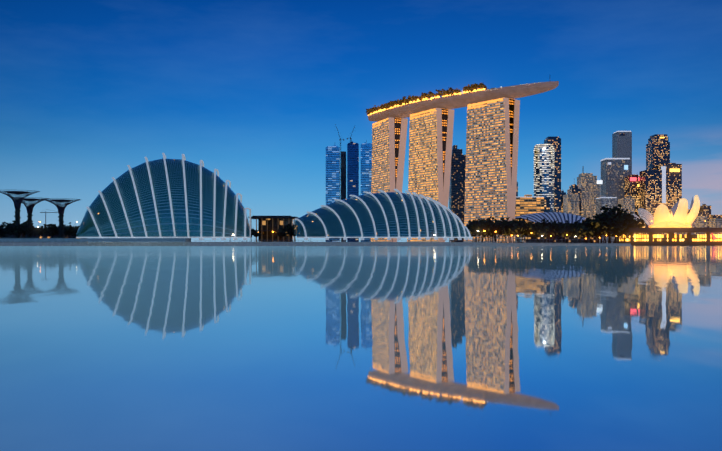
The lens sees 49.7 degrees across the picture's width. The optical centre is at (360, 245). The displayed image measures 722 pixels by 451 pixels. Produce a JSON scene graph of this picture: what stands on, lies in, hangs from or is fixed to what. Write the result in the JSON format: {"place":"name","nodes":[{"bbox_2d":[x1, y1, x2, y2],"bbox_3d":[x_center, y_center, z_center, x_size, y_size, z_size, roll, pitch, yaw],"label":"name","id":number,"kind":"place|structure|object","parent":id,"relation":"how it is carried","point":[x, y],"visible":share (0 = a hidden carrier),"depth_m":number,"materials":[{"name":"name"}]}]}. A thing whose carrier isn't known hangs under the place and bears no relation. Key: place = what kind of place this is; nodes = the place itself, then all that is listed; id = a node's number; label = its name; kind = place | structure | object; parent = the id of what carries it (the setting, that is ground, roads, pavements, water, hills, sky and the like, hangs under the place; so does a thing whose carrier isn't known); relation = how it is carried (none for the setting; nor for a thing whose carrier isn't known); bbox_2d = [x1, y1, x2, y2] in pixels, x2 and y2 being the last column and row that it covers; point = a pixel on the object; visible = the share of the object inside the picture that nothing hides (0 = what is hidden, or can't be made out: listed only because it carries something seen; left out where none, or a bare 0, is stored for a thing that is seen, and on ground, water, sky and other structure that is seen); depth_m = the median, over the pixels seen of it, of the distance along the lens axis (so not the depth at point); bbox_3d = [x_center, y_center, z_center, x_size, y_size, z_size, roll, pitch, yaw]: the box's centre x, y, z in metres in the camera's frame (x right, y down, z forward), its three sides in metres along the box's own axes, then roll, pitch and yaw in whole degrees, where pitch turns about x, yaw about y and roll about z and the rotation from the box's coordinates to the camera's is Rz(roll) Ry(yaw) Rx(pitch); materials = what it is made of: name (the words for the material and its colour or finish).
{"place":"outdoors","nodes":[
{"label":"outdoors","id":0,"kind":"place"},
{"bbox_2d":[76,159,249,236],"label":"dome","id":1,"kind":"structure","parent":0,"point":[110,195],"depth_m":495.82,"materials":[{"name":"teal glass"}]},
{"bbox_2d":[76,153,250,239],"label":"dome ribs","id":2,"kind":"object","parent":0,"point":[153,195],"depth_m":493.60,"materials":[{"name":"white metal"}]},
{"bbox_2d":[0,238,631,245],"bbox_3d":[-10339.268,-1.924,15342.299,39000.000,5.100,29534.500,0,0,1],"label":"land","id":3,"kind":"structure","parent":0,"point":[121,241],"depth_m":487.53,"materials":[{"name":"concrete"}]},
{"bbox_2d":[0,226,9,236],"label":"garden tree","id":4,"kind":"object","parent":3,"relation":"on","point":[2,230],"visible":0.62,"depth_m":821.69,"materials":[{"name":"green plant"}]},
{"bbox_2d":[2,220,27,235],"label":"garden tree","id":5,"kind":"object","parent":3,"relation":"on","point":[12,227],"visible":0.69,"depth_m":688.55,"materials":[{"name":"green plant"}]},
{"bbox_2d":[0,189,39,237],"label":"supertree","id":6,"kind":"object","parent":3,"relation":"on","point":[18,202],"visible":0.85,"depth_m":761.25,"materials":[{"name":"metal"}]},
{"bbox_2d":[23,227,34,237],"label":"garden tree","id":7,"kind":"object","parent":3,"relation":"on","point":[29,233],"visible":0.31,"depth_m":695.38,"materials":[{"name":"green plant"}]},
{"bbox_2d":[13,197,45,237],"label":"supertree","id":8,"kind":"object","parent":3,"relation":"on","point":[29,208],"visible":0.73,"depth_m":801.46,"materials":[{"name":"metal"}]},
{"bbox_2d":[30,226,47,237],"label":"garden tree","id":9,"kind":"object","parent":3,"relation":"on","point":[37,230],"visible":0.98,"depth_m":649.62,"materials":[{"name":"green plant"}]},
{"bbox_2d":[5,233,75,237],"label":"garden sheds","id":10,"kind":"object","parent":3,"relation":"on","point":[48,236],"visible":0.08,"depth_m":944.28,"materials":[{"name":"black"}]},
{"bbox_2d":[38,226,51,235],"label":"garden tree","id":11,"kind":"object","parent":3,"relation":"on","point":[48,231],"visible":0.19,"depth_m":762.50,"materials":[{"name":"green plant"}]},
{"bbox_2d":[40,209,57,223],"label":"crane","id":12,"kind":"object","parent":3,"relation":"on","point":[45,212],"visible":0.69,"depth_m":1104.50,"materials":[{"name":"silver metal"}]},
{"bbox_2d":[43,224,56,227],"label":"building","id":13,"kind":"structure","parent":3,"relation":"on","point":[49,225],"depth_m":828.24,"materials":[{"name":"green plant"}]},
{"bbox_2d":[42,198,80,237],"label":"supertree","id":14,"kind":"object","parent":3,"relation":"on","point":[61,209],"visible":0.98,"depth_m":720.88,"materials":[{"name":"metal"}]},
{"bbox_2d":[55,224,71,234],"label":"garden tree","id":15,"kind":"object","parent":3,"relation":"on","point":[57,230],"visible":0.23,"depth_m":801.76,"materials":[{"name":"green plant"}]},
{"bbox_2d":[59,222,77,237],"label":"garden tree","id":16,"kind":"object","parent":3,"relation":"on","point":[70,230],"visible":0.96,"depth_m":667.19,"materials":[{"name":"green plant"}]},
{"bbox_2d":[251,230,261,241],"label":"court tree","id":17,"kind":"object","parent":3,"relation":"on","point":[256,233],"visible":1,"depth_m":579.24,"materials":[{"name":"green plant"}]},
{"bbox_2d":[248,216,297,241],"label":"garden pavilion","id":18,"kind":"structure","parent":3,"relation":"on","point":[268,226],"depth_m":608.66,"materials":[{"name":"brown"}]},
{"bbox_2d":[0,236,554,242],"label":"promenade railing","id":19,"kind":"object","parent":3,"relation":"on","point":[331,240],"visible":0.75,"depth_m":524.83,"materials":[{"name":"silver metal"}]},
{"bbox_2d":[276,230,287,241],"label":"court tree","id":20,"kind":"object","parent":3,"relation":"on","point":[283,233],"visible":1,"depth_m":582.22,"materials":[{"name":"green plant"}]},
{"bbox_2d":[278,225,291,241],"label":"court tree","id":21,"kind":"object","parent":3,"relation":"on","point":[284,228],"visible":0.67,"depth_m":588.03,"materials":[{"name":"green plant"}]},
{"bbox_2d":[283,223,295,241],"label":"court tree","id":22,"kind":"object","parent":3,"relation":"on","point":[290,227],"visible":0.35,"depth_m":589.71,"materials":[{"name":"green plant"}]},
{"bbox_2d":[289,227,295,241],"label":"court tree","id":23,"kind":"object","parent":3,"relation":"on","point":[291,233],"visible":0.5,"depth_m":579.42,"materials":[{"name":"green plant"}]},
{"bbox_2d":[0,241,630,245],"bbox_3d":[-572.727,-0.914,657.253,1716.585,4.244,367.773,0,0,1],"label":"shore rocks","id":24,"kind":"object","parent":3,"relation":"on","point":[477,243],"visible":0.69,"depth_m":515.10,"materials":[{"name":"grey stone"}]},
{"bbox_2d":[326,145,339,241],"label":"skyscraper","id":25,"kind":"structure","parent":3,"relation":"on","point":[332,172],"depth_m":1700.74,"materials":[{"name":"blue glass"}]},
{"bbox_2d":[341,151,345,241],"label":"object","id":26,"kind":"object","parent":3,"relation":"on","point":[343,174],"visible":0.57,"depth_m":1730.47,"materials":[{"name":"glass"}]},
{"bbox_2d":[347,139,358,241],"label":"skyscraper","id":27,"kind":"structure","parent":3,"relation":"on","point":[352,168],"depth_m":1710.26,"materials":[{"name":"blue glass"}]},
{"bbox_2d":[361,140,371,241],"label":"skyscraper","id":28,"kind":"structure","parent":3,"relation":"on","point":[366,164],"depth_m":1739.94,"materials":[{"name":"blue glass"}]},
{"bbox_2d":[294,189,472,239],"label":"flower dome ribs","id":29,"kind":"object","parent":3,"relation":"on","point":[437,203],"visible":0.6,"depth_m":529.06,"materials":[{"name":"white metal"}]},
{"bbox_2d":[294,192,471,236],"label":"domed greenhouse","id":30,"kind":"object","parent":29,"relation":"on","point":[313,225],"visible":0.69,"depth_m":530.75,"materials":[{"name":"teal glass"}]},
{"bbox_2d":[371,117,407,241],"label":"tower","id":31,"kind":"structure","parent":3,"relation":"on","point":[389,135],"depth_m":1189.94,"materials":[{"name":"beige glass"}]},
{"bbox_2d":[407,108,453,241],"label":"tower","id":32,"kind":"structure","parent":3,"relation":"on","point":[430,141],"depth_m":1111.70,"materials":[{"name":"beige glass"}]},
{"bbox_2d":[449,145,465,241],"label":"tower","id":33,"kind":"structure","parent":3,"relation":"on","point":[457,187],"depth_m":1498.10,"materials":[{"name":"black glass"}]},
{"bbox_2d":[466,220,484,241],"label":"park tree","id":34,"kind":"object","parent":3,"relation":"on","point":[472,227],"visible":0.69,"depth_m":579.29,"materials":[{"name":"green plant"}]},
{"bbox_2d":[474,218,494,241],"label":"rain tree","id":35,"kind":"object","parent":3,"relation":"on","point":[487,225],"visible":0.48,"depth_m":597.75,"materials":[{"name":"green plant"}]},
{"bbox_2d":[464,97,519,242],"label":"tower","id":36,"kind":"structure","parent":3,"relation":"on","point":[492,134],"depth_m":1039.65,"materials":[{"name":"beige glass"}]},
{"bbox_2d":[366,81,558,120],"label":"park","id":37,"kind":"structure","parent":36,"relation":"on","point":[450,98],"depth_m":1088.15,"materials":[{"name":"grey"}]},
{"bbox_2d":[488,219,504,238],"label":"park tree","id":38,"kind":"object","parent":3,"relation":"on","point":[500,224],"visible":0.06,"depth_m":650.92,"materials":[{"name":"green plant"}]},
{"bbox_2d":[490,221,504,241],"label":"rain tree","id":39,"kind":"object","parent":3,"relation":"on","point":[497,226],"visible":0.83,"depth_m":633.68,"materials":[{"name":"green plant"}]},
{"bbox_2d":[496,220,514,242],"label":"park tree","id":40,"kind":"object","parent":3,"relation":"on","point":[507,225],"visible":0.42,"depth_m":649.05,"materials":[{"name":"green plant"}]},
{"bbox_2d":[498,217,520,239],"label":"park tree","id":41,"kind":"object","parent":3,"relation":"on","point":[515,228],"visible":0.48,"depth_m":649.43,"materials":[{"name":"green plant"}]},
{"bbox_2d":[500,218,525,242],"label":"park tree","id":42,"kind":"object","parent":3,"relation":"on","point":[514,222],"visible":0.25,"depth_m":656.13,"materials":[{"name":"green plant"}]},
{"bbox_2d":[508,218,532,242],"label":"park tree","id":43,"kind":"object","parent":3,"relation":"on","point":[526,227],"visible":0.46,"depth_m":709.07,"materials":[{"name":"green plant"}]},
{"bbox_2d":[523,224,536,242],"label":"park tree","id":44,"kind":"object","parent":3,"relation":"on","point":[528,233],"visible":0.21,"depth_m":725.26,"materials":[{"name":"green plant"}]},
{"bbox_2d":[514,195,549,242],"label":"building","id":45,"kind":"structure","parent":3,"relation":"on","point":[527,204],"depth_m":1147.49,"materials":[{"name":"orange"}]},
{"bbox_2d":[530,222,547,237],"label":"park tree","id":46,"kind":"object","parent":3,"relation":"on","point":[543,232],"visible":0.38,"depth_m":719.33,"materials":[{"name":"green plant"}]},
{"bbox_2d":[529,222,550,241],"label":"park tree","id":47,"kind":"object","parent":3,"relation":"on","point":[540,228],"visible":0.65,"depth_m":718.20,"materials":[{"name":"green plant"}]},
{"bbox_2d":[534,136,560,212],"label":"skyscraper","id":48,"kind":"structure","parent":3,"relation":"on","point":[547,168],"depth_m":1656.63,"materials":[{"name":"glass"}]},
{"bbox_2d":[539,220,560,242],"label":"park tree","id":49,"kind":"object","parent":3,"relation":"on","point":[544,224],"visible":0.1,"depth_m":759.93,"materials":[{"name":"green plant"}]},
{"bbox_2d":[544,222,564,241],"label":"park tree","id":50,"kind":"object","parent":3,"relation":"on","point":[557,230],"visible":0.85,"depth_m":741.00,"materials":[{"name":"green plant"}]},
{"bbox_2d":[515,212,597,242],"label":"exhibition hall","id":51,"kind":"structure","parent":3,"relation":"on","point":[555,216],"depth_m":1015.18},
{"bbox_2d":[550,220,570,242],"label":"park tree","id":52,"kind":"object","parent":3,"relation":"on","point":[563,231],"visible":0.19,"depth_m":786.71,"materials":[{"name":"green plant"}]},
{"bbox_2d":[553,219,568,241],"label":"park tree","id":53,"kind":"object","parent":3,"relation":"on","point":[566,230],"visible":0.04,"depth_m":774.35,"materials":[{"name":"green plant"}]},
{"bbox_2d":[561,191,565,212],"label":"building","id":54,"kind":"structure","parent":3,"relation":"on","point":[563,193],"depth_m":1795.19,"materials":[{"name":"blue glass"}]},
{"bbox_2d":[563,193,578,215],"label":"building","id":55,"kind":"structure","parent":3,"relation":"on","point":[570,203],"depth_m":1745.11,"materials":[{"name":"beige concrete"}]},
{"bbox_2d":[564,222,582,242],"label":"park tree","id":56,"kind":"object","parent":3,"relation":"on","point":[571,229],"visible":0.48,"depth_m":790.36,"materials":[{"name":"green plant"}]},
{"bbox_2d":[567,184,580,215],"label":"building","id":57,"kind":"structure","parent":3,"relation":"on","point":[573,189],"depth_m":1794.88,"materials":[{"name":"grey concrete"}]},
{"bbox_2d":[568,228,585,242],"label":"park tree","id":58,"kind":"object","parent":3,"relation":"on","point":[583,230],"visible":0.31,"depth_m":798.88,"materials":[{"name":"green plant"}]},
{"bbox_2d":[572,224,584,242],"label":"park tree","id":59,"kind":"object","parent":3,"relation":"on","point":[578,228],"visible":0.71,"depth_m":788.49,"materials":[{"name":"green plant"}]},
{"bbox_2d":[573,227,589,239],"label":"park tree","id":60,"kind":"object","parent":3,"relation":"on","point":[586,230],"visible":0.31,"depth_m":815.86,"materials":[{"name":"green plant"}]},
{"bbox_2d":[581,222,594,242],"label":"park tree","id":61,"kind":"object","parent":3,"relation":"on","point":[587,225],"visible":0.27,"depth_m":835.40,"materials":[{"name":"green plant"}]},
{"bbox_2d":[577,173,602,220],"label":"skyscraper","id":62,"kind":"structure","parent":3,"relation":"on","point":[589,185],"depth_m":1844.41,"materials":[{"name":"white concrete"}]},
{"bbox_2d":[583,219,605,242],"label":"park tree","id":63,"kind":"object","parent":3,"relation":"on","point":[599,228],"visible":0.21,"depth_m":847.09,"materials":[{"name":"green plant"}]},
{"bbox_2d":[588,213,611,242],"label":"park tree","id":64,"kind":"object","parent":3,"relation":"on","point":[598,222],"visible":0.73,"depth_m":844.45,"materials":[{"name":"green plant"}]},
{"bbox_2d":[591,225,614,242],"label":"park tree","id":65,"kind":"object","parent":3,"relation":"on","point":[607,231],"visible":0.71,"depth_m":847.33,"materials":[{"name":"green plant"}]},
{"bbox_2d":[595,215,615,236],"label":"rain tree","id":66,"kind":"object","parent":3,"relation":"on","point":[608,220],"visible":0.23,"depth_m":851.45,"materials":[{"name":"green plant"}]},
{"bbox_2d":[596,196,616,242],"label":"cream building","id":67,"kind":"structure","parent":3,"relation":"on","point":[609,201],"depth_m":1694.48,"materials":[{"name":"white concrete"}]},
{"bbox_2d":[595,210,623,242],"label":"rain tree","id":68,"kind":"object","parent":3,"relation":"on","point":[617,219],"visible":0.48,"depth_m":860.17,"materials":[{"name":"green plant"}]},
{"bbox_2d":[604,222,623,242],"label":"park tree","id":69,"kind":"object","parent":3,"relation":"on","point":[621,229],"visible":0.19,"depth_m":868.24,"materials":[{"name":"green plant"}]},
{"bbox_2d":[603,222,626,242],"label":"park tree","id":70,"kind":"object","parent":3,"relation":"on","point":[624,225],"visible":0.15,"depth_m":880.81,"materials":[{"name":"green plant"}]},
{"bbox_2d":[601,158,629,207],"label":"skyscraper","id":71,"kind":"structure","parent":3,"relation":"on","point":[615,172],"depth_m":1893.58,"materials":[{"name":"white"}]},
{"bbox_2d":[600,204,634,242],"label":"rain tree","id":72,"kind":"object","parent":3,"relation":"on","point":[628,218],"visible":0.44,"depth_m":875.37,"materials":[{"name":"green plant"}]},
{"bbox_2d":[612,129,631,174],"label":"tall tower","id":73,"kind":"structure","parent":3,"relation":"on","point":[621,144],"depth_m":1993.05,"materials":[{"name":"white glass"}]},
{"bbox_2d":[618,193,634,234],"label":"cream building","id":74,"kind":"structure","parent":3,"relation":"on","point":[628,202],"depth_m":1644.15,"materials":[{"name":"beige concrete"}]},
{"bbox_2d":[625,174,638,234],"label":"skyscraper","id":75,"kind":"structure","parent":3,"relation":"on","point":[632,185],"depth_m":1843.27,"materials":[{"name":"red"}]},
{"bbox_2d":[623,217,644,242],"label":"rain tree","id":76,"kind":"object","parent":3,"relation":"on","point":[636,222],"visible":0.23,"depth_m":882.53,"materials":[{"name":"green plant"}]},
{"bbox_2d":[639,169,661,234],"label":"skyscraper","id":77,"kind":"structure","parent":3,"relation":"on","point":[650,190],"depth_m":1793.07,"materials":[{"name":"glass"}]},
{"bbox_2d":[646,134,669,169],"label":"skyscraper","id":78,"kind":"structure","parent":3,"relation":"on","point":[657,149],"depth_m":1942.39,"materials":[{"name":"blue glass"}]},
{"bbox_2d":[656,163,681,234],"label":"skyscraper","id":79,"kind":"structure","parent":3,"relation":"on","point":[671,184],"depth_m":1872.16,"materials":[{"name":"white"}]},
{"bbox_2d":[674,204,721,233],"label":"building","id":80,"kind":"structure","parent":3,"relation":"on","point":[704,215],"depth_m":1504.82,"materials":[{"name":"beige concrete"}]},
{"bbox_2d":[0,246,721,450],"bbox_3d":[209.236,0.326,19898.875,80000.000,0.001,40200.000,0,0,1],"label":"water","id":81,"kind":"structure","parent":0,"point":[360,348],"depth_m":2.47,"materials":[{"name":"blue liquid"}]},
{"bbox_2d":[0,0,721,241],"label":"sky","id":82,"kind":"structure","parent":0,"point":[256,91],"materials":[{"name":"blue"}]},
{"bbox_2d":[476,218,491,241],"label":"park tree","id":83,"kind":"object","parent":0,"point":[488,233],"visible":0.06,"depth_m":648.65,"materials":[{"name":"green plant"}]},
{"bbox_2d":[631,195,699,227],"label":"lotus-shaped museum","id":84,"kind":"structure","parent":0,"point":[678,217],"depth_m":988.57,"materials":[{"name":"white"}]},
{"bbox_2d":[613,228,721,245],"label":"pavilion","id":85,"kind":"structure","parent":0,"point":[671,239],"depth_m":917.79,"materials":[{"name":"glass"}]}
]}

